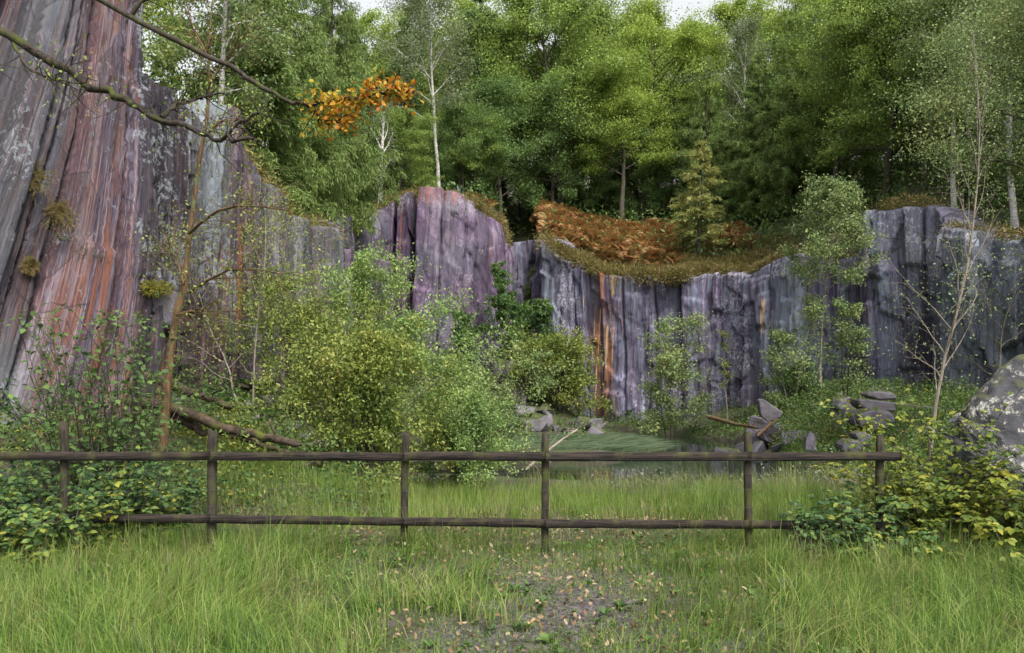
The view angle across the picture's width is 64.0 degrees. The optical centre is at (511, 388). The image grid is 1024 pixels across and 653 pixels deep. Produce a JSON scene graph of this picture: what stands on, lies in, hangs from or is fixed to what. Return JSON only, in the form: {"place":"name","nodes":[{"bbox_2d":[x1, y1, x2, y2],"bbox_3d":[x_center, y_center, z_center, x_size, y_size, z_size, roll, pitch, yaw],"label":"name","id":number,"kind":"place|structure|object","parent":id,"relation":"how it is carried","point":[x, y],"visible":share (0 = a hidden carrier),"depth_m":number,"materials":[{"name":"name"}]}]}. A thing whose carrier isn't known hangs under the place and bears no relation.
{"place":"outdoors","nodes":[
{"label":"outdoors","id":0,"kind":"place"},
{"bbox_2d":[0,0,360,428],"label":"cliff","id":1,"kind":"structure","parent":0,"point":[117,181],"depth_m":15.51,"materials":[{"name":"grey stone"}]},
{"bbox_2d":[40,197,79,233],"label":"heather tuft","id":2,"kind":"object","parent":1,"relation":"attached to","point":[58,212],"visible":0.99,"depth_m":14.93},
{"bbox_2d":[152,289,182,333],"bbox_3d":[-6.958,-1.654,16.354,0.678,1.272,0.768,0,0,0],"label":"stone","id":3,"kind":"object","parent":1,"relation":"on","point":[164,301],"visible":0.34,"depth_m":16.01,"materials":[{"name":"stone"}]},
{"bbox_2d":[343,187,527,373],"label":"cliff","id":4,"kind":"structure","parent":0,"point":[456,236],"depth_m":42.75,"materials":[{"name":"purple stone"}]},
{"bbox_2d":[0,500,1023,652],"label":"long grass","id":5,"kind":"structure","parent":0,"point":[212,629],"depth_m":5.91,"materials":[{"name":"plant"}]},
{"bbox_2d":[0,341,1023,652],"bbox_3d":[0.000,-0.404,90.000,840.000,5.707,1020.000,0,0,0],"label":"ground","id":6,"kind":"structure","parent":0,"point":[598,603],"depth_m":6.98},
{"bbox_2d":[0,482,135,567],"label":"bramble bush","id":7,"kind":"object","parent":6,"relation":"on","point":[10,523],"visible":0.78,"depth_m":7.50,"materials":[{"name":"green plant"}]},
{"bbox_2d":[0,438,199,545],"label":"bramble bush","id":8,"kind":"object","parent":6,"relation":"on","point":[26,480],"visible":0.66,"depth_m":8.49,"materials":[{"name":"green plant"}]},
{"bbox_2d":[0,302,214,509],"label":"hazel bush","id":9,"kind":"object","parent":6,"relation":"on","point":[102,424],"visible":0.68,"depth_m":9.69,"materials":[{"name":"green plant"}]},
{"bbox_2d":[42,461,218,544],"bbox_3d":[-4.122,1.237,8.946,1.449,0.931,2.109,0,0,0],"label":"bramble bush","id":10,"kind":"object","parent":6,"relation":"on","point":[194,489],"visible":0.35,"depth_m":8.92,"materials":[{"name":"green plant"}]},
{"bbox_2d":[0,400,323,511],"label":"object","id":11,"kind":"object","parent":6,"relation":"on","point":[184,449],"visible":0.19,"depth_m":11.31,"materials":[{"name":"plant"}]},
{"bbox_2d":[126,395,206,436],"bbox_3d":[-5.072,0.383,11.889,0.729,0.594,1.595,0,0,-41],"label":"fallen trunk","id":12,"kind":"object","parent":6,"relation":"on","point":[196,427],"visible":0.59,"depth_m":11.72,"materials":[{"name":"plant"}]},
{"bbox_2d":[0,348,401,525],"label":"ground plants","id":13,"kind":"object","parent":6,"relation":"on","point":[3,427],"visible":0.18,"depth_m":11.51,"materials":[{"name":"green plant"}]},
{"bbox_2d":[0,0,428,179],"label":"oak tree","id":14,"kind":"object","parent":6,"relation":"on","point":[334,101],"visible":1,"depth_m":6.80,"materials":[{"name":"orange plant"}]},
{"bbox_2d":[126,0,321,450],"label":"alder tree","id":15,"kind":"object","parent":6,"relation":"on","point":[183,277],"visible":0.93,"depth_m":11.30,"materials":[{"name":"green plant"}]},
{"bbox_2d":[135,161,326,414],"bbox_3d":[-5.599,-1.931,16.478,3.098,5.432,4.032,0,0,45],"label":"willow tree","id":16,"kind":"object","parent":6,"relation":"on","point":[255,340],"visible":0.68,"depth_m":16.48,"materials":[{"name":"green plant"}]},
{"bbox_2d":[170,402,300,447],"bbox_3d":[-3.873,0.478,11.251,2.622,0.567,0.302,0,0,26],"label":"fallen trunk","id":17,"kind":"object","parent":6,"relation":"on","point":[206,420],"visible":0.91,"depth_m":11.09,"materials":[{"name":"wood"}]},
{"bbox_2d":[174,84,378,386],"bbox_3d":[-5.870,-3.410,19.763,5.571,7.224,5.581,0,0,38],"label":"willow tree","id":18,"kind":"object","parent":6,"relation":"on","point":[284,256],"visible":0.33,"depth_m":19.73,"materials":[{"name":"green plant"}]},
{"bbox_2d":[191,258,408,423],"bbox_3d":[-4.669,-0.928,17.579,4.413,3.828,4.477,0,0,-34],"label":"willow bush","id":19,"kind":"object","parent":6,"relation":"on","point":[273,293],"visible":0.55,"depth_m":17.08,"materials":[{"name":"green plant"}]},
{"bbox_2d":[187,248,545,502],"bbox_3d":[-2.320,0.052,13.295,3.933,4.346,5.492,0,0,35],"label":"willow bush","id":20,"kind":"object","parent":6,"relation":"on","point":[370,402],"visible":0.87,"depth_m":12.65,"materials":[{"name":"green plant"}]},
{"bbox_2d":[258,235,523,450],"bbox_3d":[-2.830,-0.761,18.804,5.424,5.490,6.607,0,0,-43],"label":"willow bush","id":21,"kind":"object","parent":6,"relation":"on","point":[364,271],"visible":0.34,"depth_m":18.04,"materials":[{"name":"green plant"}]},
{"bbox_2d":[0,421,901,551],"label":"wooden fence","id":22,"kind":"object","parent":6,"relation":"on","point":[211,455],"visible":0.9,"depth_m":8.07,"materials":[{"name":"brown wood"}]},
{"bbox_2d":[438,309,486,388],"bbox_3d":[-1.512,-0.189,23.830,1.569,4.295,1.603,0,0,35],"label":"ash sapling","id":23,"kind":"object","parent":6,"relation":"on","point":[466,319],"visible":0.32,"depth_m":23.54,"materials":[{"name":"green plant"}]},
{"bbox_2d":[391,361,550,494],"bbox_3d":[-0.766,0.733,14.048,2.601,2.480,2.846,0,0,33],"label":"willow bush","id":24,"kind":"object","parent":6,"relation":"on","point":[477,425],"visible":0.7,"depth_m":13.55,"materials":[{"name":"green plant"}]},
{"bbox_2d":[400,336,573,463],"bbox_3d":[-0.721,0.635,20.899,3.730,3.936,3.978,0,0,-40],"label":"willow bush","id":25,"kind":"object","parent":6,"relation":"on","point":[537,379],"visible":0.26,"depth_m":20.74,"materials":[{"name":"green plant"}]},
{"bbox_2d":[34,526,955,652],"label":"broad weeds","id":26,"kind":"object","parent":6,"relation":"on","point":[561,649],"visible":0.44,"depth_m":5.98,"materials":[{"name":"green plant"}]},
{"bbox_2d":[4,371,1023,652],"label":"fallen leaves","id":27,"kind":"object","parent":6,"relation":"on","point":[552,613],"depth_m":6.86,"materials":[{"name":"plant"}]},
{"bbox_2d":[475,260,560,379],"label":"holly bush","id":28,"kind":"object","parent":6,"relation":"on","point":[538,311],"visible":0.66,"depth_m":39.15,"materials":[{"name":"green plant"}]},
{"bbox_2d":[27,524,1023,652],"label":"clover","id":29,"kind":"object","parent":6,"relation":"on","point":[414,644],"visible":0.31,"depth_m":6.45,"materials":[{"name":"green plant"}]},
{"bbox_2d":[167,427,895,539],"bbox_3d":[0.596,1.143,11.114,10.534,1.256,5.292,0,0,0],"label":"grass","id":30,"kind":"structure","parent":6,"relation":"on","point":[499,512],"depth_m":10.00,"materials":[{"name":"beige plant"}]},
{"bbox_2d":[473,317,614,415],"bbox_3d":[1.992,-0.963,36.596,5.115,4.641,7.235,0,0,40],"label":"willow bush","id":31,"kind":"object","parent":6,"relation":"on","point":[568,391],"visible":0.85,"depth_m":35.86,"materials":[{"name":"green plant"}]},
{"bbox_2d":[397,358,717,441],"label":"scree plants","id":32,"kind":"object","parent":6,"relation":"on","point":[628,420],"visible":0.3,"depth_m":36.54,"materials":[{"name":"green plant"}]},
{"bbox_2d":[373,542,788,652],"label":"slate chips","id":33,"kind":"object","parent":6,"relation":"on","point":[480,650],"visible":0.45,"depth_m":5.67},
{"bbox_2d":[629,306,721,436],"bbox_3d":[6.710,-0.390,33.761,3.771,6.168,4.532,0,0,27],"label":"birch tree","id":34,"kind":"object","parent":6,"relation":"on","point":[671,361],"visible":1,"depth_m":33.36,"materials":[{"name":"green plant"}]},
{"bbox_2d":[454,464,906,498],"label":"pond edge grass","id":35,"kind":"structure","parent":6,"relation":"on","point":[610,488],"depth_m":14.51,"materials":[{"name":"plant"}]},
{"bbox_2d":[520,461,873,492],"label":"dead stems","id":36,"kind":"object","parent":6,"relation":"on","point":[647,475],"visible":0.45,"depth_m":14.94,"materials":[{"name":"green plant"}]},
{"bbox_2d":[588,445,936,487],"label":"pond plants","id":37,"kind":"object","parent":6,"relation":"on","point":[856,468],"visible":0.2,"depth_m":15.49,"materials":[{"name":"plant"}]},
{"bbox_2d":[666,465,921,532],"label":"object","id":38,"kind":"object","parent":6,"relation":"on","point":[772,504],"visible":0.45,"depth_m":10.55,"materials":[{"name":"green plant"}]},
{"bbox_2d":[750,292,838,413],"bbox_3d":[10.605,-1.229,30.486,3.091,4.807,3.400,0,0,9],"label":"birch tree","id":39,"kind":"object","parent":6,"relation":"on","point":[780,335],"visible":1,"depth_m":30.28,"materials":[{"name":"green plant"}]},
{"bbox_2d":[768,354,832,408],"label":"willow bush","id":40,"kind":"object","parent":6,"relation":"on","point":[788,384],"visible":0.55,"depth_m":30.93,"materials":[{"name":"green plant"}]},
{"bbox_2d":[771,167,894,397],"bbox_3d":[11.814,-3.614,30.288,4.164,8.878,4.526,0,0,-16],"label":"birch tree","id":41,"kind":"object","parent":6,"relation":"on","point":[840,195],"visible":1,"depth_m":29.69,"materials":[{"name":"green plant"}]},
{"bbox_2d":[686,375,980,467],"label":"plants","id":42,"kind":"object","parent":6,"relation":"on","point":[958,395],"visible":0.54,"depth_m":24.62,"materials":[{"name":"green plant"}]},
{"bbox_2d":[803,295,880,398],"bbox_3d":[10.744,-1.003,26.506,2.402,3.910,2.544,0,0,30],"label":"birch tree","id":43,"kind":"object","parent":6,"relation":"on","point":[841,305],"visible":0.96,"depth_m":26.06,"materials":[{"name":"green plant"}]},
{"bbox_2d":[743,426,948,479],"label":"bank grass","id":44,"kind":"structure","parent":6,"relation":"on","point":[800,447],"depth_m":19.74,"materials":[{"name":"plant"}]},
{"bbox_2d":[778,489,948,569],"bbox_3d":[3.287,1.343,7.734,1.311,0.724,1.811,0,0,0],"label":"bramble bush","id":45,"kind":"object","parent":6,"relation":"on","point":[868,526],"visible":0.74,"depth_m":7.70,"materials":[{"name":"green plant"}]},
{"bbox_2d":[847,408,894,427],"bbox_3d":[9.177,0.764,21.062,0.924,0.520,1.100,0,0,0],"label":"slate slab","id":46,"kind":"object","parent":6,"relation":"on","point":[871,413],"depth_m":20.53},
{"bbox_2d":[848,398,952,411],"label":"slate slab","id":47,"kind":"structure","parent":46,"relation":"on","point":[879,405],"depth_m":21.60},
{"bbox_2d":[813,409,1023,571],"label":"bramble bush","id":48,"kind":"object","parent":6,"relation":"on","point":[932,500],"visible":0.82,"depth_m":8.22,"materials":[{"name":"green plant"}]},
{"bbox_2d":[818,371,1022,506],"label":"sapling","id":49,"kind":"object","parent":6,"relation":"on","point":[906,407],"visible":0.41,"depth_m":10.48,"materials":[{"name":"green plant"}]},
{"bbox_2d":[857,10,1023,473],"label":"ash sapling","id":50,"kind":"object","parent":6,"relation":"on","point":[943,362],"visible":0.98,"depth_m":15.35,"materials":[{"name":"green plant"}]},
{"bbox_2d":[898,234,1023,401],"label":"ash sapling","id":51,"kind":"object","parent":6,"relation":"on","point":[1002,334],"visible":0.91,"depth_m":13.88,"materials":[{"name":"green plant"}]},
{"bbox_2d":[903,460,1023,552],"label":"bramble bush","id":52,"kind":"object","parent":6,"relation":"on","point":[1010,515],"visible":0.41,"depth_m":7.92,"materials":[{"name":"green plant"}]},
{"bbox_2d":[931,354,1023,522],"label":"boulder","id":53,"kind":"object","parent":6,"relation":"on","point":[990,395],"visible":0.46,"depth_m":8.98,"materials":[{"name":"stone"}]},
{"bbox_2d":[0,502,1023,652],"bbox_3d":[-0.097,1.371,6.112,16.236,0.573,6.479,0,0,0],"label":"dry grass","id":54,"kind":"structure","parent":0,"point":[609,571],"depth_m":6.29,"materials":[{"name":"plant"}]},
{"bbox_2d":[169,438,939,531],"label":"lush grass","id":55,"kind":"structure","parent":0,"point":[451,496],"depth_m":10.81,"materials":[{"name":"plant"}]},
{"bbox_2d":[142,0,993,207],"label":"sky","id":56,"kind":"structure","parent":0,"point":[365,4],"materials":[{"name":"white"}]},
{"bbox_2d":[433,434,825,479],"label":"pond","id":57,"kind":"structure","parent":0,"point":[691,444],"depth_m":20.71,"materials":[{"name":"green liquid"}]},
{"bbox_2d":[484,432,679,451],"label":"sedge","id":58,"kind":"object","parent":57,"relation":"on","point":[620,442],"visible":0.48,"depth_m":24.89,"materials":[{"name":"plant"}]},
{"bbox_2d":[487,122,1023,262],"bbox_3d":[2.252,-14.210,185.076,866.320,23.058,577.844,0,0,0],"label":"hillside","id":59,"kind":"structure","parent":0,"point":[937,194],"depth_m":41.98,"materials":[{"name":"plant"}]},
{"bbox_2d":[142,0,239,95],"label":"oak tree","id":60,"kind":"object","parent":59,"relation":"on","point":[153,19],"visible":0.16,"depth_m":27.19,"materials":[{"name":"green plant"}]},
{"bbox_2d":[142,0,321,125],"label":"birch tree","id":61,"kind":"object","parent":59,"relation":"on","point":[224,53],"visible":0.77,"depth_m":24.72,"materials":[{"name":"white plant"}]},
{"bbox_2d":[164,0,330,218],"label":"larch tree","id":62,"kind":"object","parent":59,"relation":"on","point":[280,112],"visible":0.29,"depth_m":28.50,"materials":[{"name":"green plant"}]},
{"bbox_2d":[210,0,376,233],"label":"larch tree","id":63,"kind":"object","parent":59,"relation":"on","point":[324,154],"visible":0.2,"depth_m":32.96,"materials":[{"name":"green plant"}]},
{"bbox_2d":[287,0,408,238],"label":"larch tree","id":64,"kind":"object","parent":59,"relation":"on","point":[342,26],"visible":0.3,"depth_m":36.77,"materials":[{"name":"green plant"}]},
{"bbox_2d":[352,83,401,209],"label":"birch tree","id":65,"kind":"object","parent":59,"relation":"on","point":[383,123],"visible":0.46,"depth_m":46.23,"materials":[{"name":"green plant"}]},
{"bbox_2d":[321,2,455,201],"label":"oak tree","id":66,"kind":"object","parent":59,"relation":"on","point":[383,29],"visible":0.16,"depth_m":58.92,"materials":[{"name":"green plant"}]},
{"bbox_2d":[383,15,432,204],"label":"spruce tree","id":67,"kind":"object","parent":59,"relation":"on","point":[403,62],"visible":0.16,"depth_m":57.36,"materials":[{"name":"green plant"}]},
{"bbox_2d":[371,106,445,194],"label":"oak tree","id":68,"kind":"object","parent":59,"relation":"on","point":[407,121],"visible":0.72,"depth_m":49.25,"materials":[{"name":"green plant"}]},
{"bbox_2d":[373,57,449,182],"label":"oak tree","id":69,"kind":"object","parent":59,"relation":"on","point":[436,81],"visible":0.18,"depth_m":59.23,"materials":[{"name":"green plant"}]},
{"bbox_2d":[365,0,461,109],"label":"birch tree","id":70,"kind":"object","parent":59,"relation":"on","point":[400,11],"visible":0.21,"depth_m":60.81,"materials":[{"name":"green plant"}]},
{"bbox_2d":[361,0,484,187],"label":"birch tree","id":71,"kind":"object","parent":59,"relation":"on","point":[435,4],"visible":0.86,"depth_m":51.22,"materials":[{"name":"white plant"}]},
{"bbox_2d":[387,110,468,192],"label":"holly tree","id":72,"kind":"object","parent":59,"relation":"on","point":[419,152],"visible":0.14,"depth_m":54.30,"materials":[{"name":"green plant"}]},
{"bbox_2d":[419,89,508,194],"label":"holly tree","id":73,"kind":"object","parent":59,"relation":"on","point":[449,133],"visible":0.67,"depth_m":53.36,"materials":[{"name":"green plant"}]},
{"bbox_2d":[427,98,517,193],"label":"oak tree","id":74,"kind":"object","parent":59,"relation":"on","point":[470,160],"visible":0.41,"depth_m":53.46,"materials":[{"name":"green plant"}]},
{"bbox_2d":[441,0,510,193],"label":"spruce tree","id":75,"kind":"object","parent":59,"relation":"on","point":[476,62],"visible":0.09,"depth_m":59.25,"materials":[{"name":"green plant"}]},
{"bbox_2d":[416,9,577,230],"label":"oak tree","id":76,"kind":"object","parent":59,"relation":"on","point":[503,34],"visible":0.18,"depth_m":60.61,"materials":[{"name":"green plant"}]},
{"bbox_2d":[438,71,560,216],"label":"holly tree","id":77,"kind":"object","parent":59,"relation":"on","point":[492,90],"visible":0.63,"depth_m":55.11,"materials":[{"name":"green plant"}]},
{"bbox_2d":[446,0,663,205],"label":"oak tree","id":78,"kind":"object","parent":59,"relation":"on","point":[551,19],"visible":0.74,"depth_m":56.47,"materials":[{"name":"green plant"}]},
{"bbox_2d":[505,69,619,212],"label":"holly tree","id":79,"kind":"object","parent":59,"relation":"on","point":[551,165],"visible":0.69,"depth_m":56.64,"materials":[{"name":"green plant"}]},
{"bbox_2d":[142,2,1023,286],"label":"heather","id":80,"kind":"object","parent":59,"relation":"on","point":[674,270],"visible":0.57,"depth_m":42.81,"materials":[{"name":"plant"}]},
{"bbox_2d":[555,131,620,212],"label":"holly tree","id":81,"kind":"object","parent":59,"relation":"on","point":[585,200],"visible":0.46,"depth_m":59.16,"materials":[{"name":"green plant"}]},
{"bbox_2d":[521,0,701,209],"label":"oak tree","id":82,"kind":"object","parent":59,"relation":"on","point":[609,17],"visible":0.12,"depth_m":62.42,"materials":[{"name":"green plant"}]},
{"bbox_2d":[465,190,758,266],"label":"bracken","id":83,"kind":"object","parent":59,"relation":"on","point":[650,247],"visible":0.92,"depth_m":49.60,"materials":[{"name":"plant"}]},
{"bbox_2d":[587,139,641,215],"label":"holly tree","id":84,"kind":"object","parent":59,"relation":"on","point":[603,196],"visible":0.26,"depth_m":61.34,"materials":[{"name":"green plant"}]},
{"bbox_2d":[574,40,696,220],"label":"oak tree","id":85,"kind":"object","parent":59,"relation":"on","point":[631,99],"visible":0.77,"depth_m":56.61,"materials":[{"name":"green plant"}]},
{"bbox_2d":[607,123,681,221],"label":"holly tree","id":86,"kind":"object","parent":59,"relation":"on","point":[643,185],"visible":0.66,"depth_m":59.38,"materials":[{"name":"green plant"}]},
{"bbox_2d":[561,0,752,216],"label":"oak tree","id":87,"kind":"object","parent":59,"relation":"on","point":[650,24],"visible":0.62,"depth_m":58.10,"materials":[{"name":"green plant"}]},
{"bbox_2d":[292,111,1023,262],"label":"undergrowth","id":88,"kind":"object","parent":59,"relation":"on","point":[766,222],"visible":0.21,"depth_m":46.12,"materials":[{"name":"green plant"}]},
{"bbox_2d":[635,101,721,217],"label":"holly tree","id":89,"kind":"object","parent":59,"relation":"on","point":[679,123],"visible":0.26,"depth_m":59.94,"materials":[{"name":"green plant"}]},
{"bbox_2d":[668,139,727,255],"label":"larch tree","id":90,"kind":"object","parent":59,"relation":"on","point":[687,199],"visible":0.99,"depth_m":46.03,"materials":[{"name":"green plant"}]},
{"bbox_2d":[649,19,746,134],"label":"oak tree","id":91,"kind":"object","parent":59,"relation":"on","point":[712,52],"visible":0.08,"depth_m":70.08,"materials":[{"name":"green plant"}]},
{"bbox_2d":[671,57,739,225],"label":"larch tree","id":92,"kind":"object","parent":59,"relation":"on","point":[715,140],"visible":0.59,"depth_m":55.78,"materials":[{"name":"green plant"}]},
{"bbox_2d":[690,6,786,213],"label":"birch tree","id":93,"kind":"object","parent":59,"relation":"on","point":[747,29],"visible":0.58,"depth_m":56.53,"materials":[{"name":"green plant"}]},
{"bbox_2d":[695,0,789,127],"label":"oak tree","id":94,"kind":"object","parent":59,"relation":"on","point":[735,9],"visible":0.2,"depth_m":66.32,"materials":[{"name":"green plant"}]},
{"bbox_2d":[718,52,789,226],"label":"larch tree","id":95,"kind":"object","parent":59,"relation":"on","point":[748,192],"visible":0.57,"depth_m":51.42,"materials":[{"name":"green plant"}]},
{"bbox_2d":[720,6,823,157],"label":"oak tree","id":96,"kind":"object","parent":59,"relation":"on","point":[765,23],"visible":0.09,"depth_m":64.50,"materials":[{"name":"green plant"}]},
{"bbox_2d":[744,0,844,219],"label":"larch tree","id":97,"kind":"object","parent":59,"relation":"on","point":[780,181],"visible":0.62,"depth_m":49.30,"materials":[{"name":"green plant"}]},
{"bbox_2d":[755,0,851,176],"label":"oak tree","id":98,"kind":"object","parent":59,"relation":"on","point":[792,2],"visible":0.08,"depth_m":60.40,"materials":[{"name":"green plant"}]},
{"bbox_2d":[766,28,896,183],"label":"holly tree","id":99,"kind":"object","parent":59,"relation":"on","point":[829,173],"visible":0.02,"depth_m":50.96,"materials":[{"name":"green plant"}]},
{"bbox_2d":[738,0,935,178],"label":"oak tree","id":100,"kind":"object","parent":59,"relation":"on","point":[798,131],"visible":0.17,"depth_m":45.68,"materials":[{"name":"green plant"}]},
{"bbox_2d":[778,0,990,208],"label":"oak tree","id":101,"kind":"object","parent":59,"relation":"on","point":[890,153],"visible":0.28,"depth_m":40.76,"materials":[{"name":"green plant"}]},
{"bbox_2d":[845,75,935,185],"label":"holly tree","id":102,"kind":"object","parent":59,"relation":"on","point":[869,174],"visible":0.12,"depth_m":47.58,"materials":[{"name":"green plant"}]},
{"bbox_2d":[803,0,997,189],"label":"oak tree","id":103,"kind":"object","parent":59,"relation":"on","point":[865,83],"visible":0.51,"depth_m":37.17,"materials":[{"name":"green plant"}]},
{"bbox_2d":[804,0,1023,174],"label":"oak tree","id":104,"kind":"object","parent":59,"relation":"on","point":[901,128],"visible":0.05,"depth_m":39.84,"materials":[{"name":"green plant"}]},
{"bbox_2d":[858,0,1023,240],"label":"birch tree","id":105,"kind":"object","parent":59,"relation":"on","point":[1007,40],"visible":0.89,"depth_m":17.53,"materials":[{"name":"leaves"},{"name":"white bark"}]},
{"bbox_2d":[870,0,1017,207],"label":"birch tree","id":106,"kind":"object","parent":59,"relation":"on","point":[918,60],"visible":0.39,"depth_m":32.65,"materials":[{"name":"green plant"}]},
{"bbox_2d":[907,0,1023,229],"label":"birch tree","id":107,"kind":"object","parent":59,"relation":"on","point":[1014,222],"visible":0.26,"depth_m":29.87,"materials":[{"name":"green plant"}]},
{"bbox_2d":[512,205,1023,422],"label":"cliff","id":108,"kind":"structure","parent":0,"point":[748,309],"depth_m":36.23,"materials":[{"name":"grey stone"}]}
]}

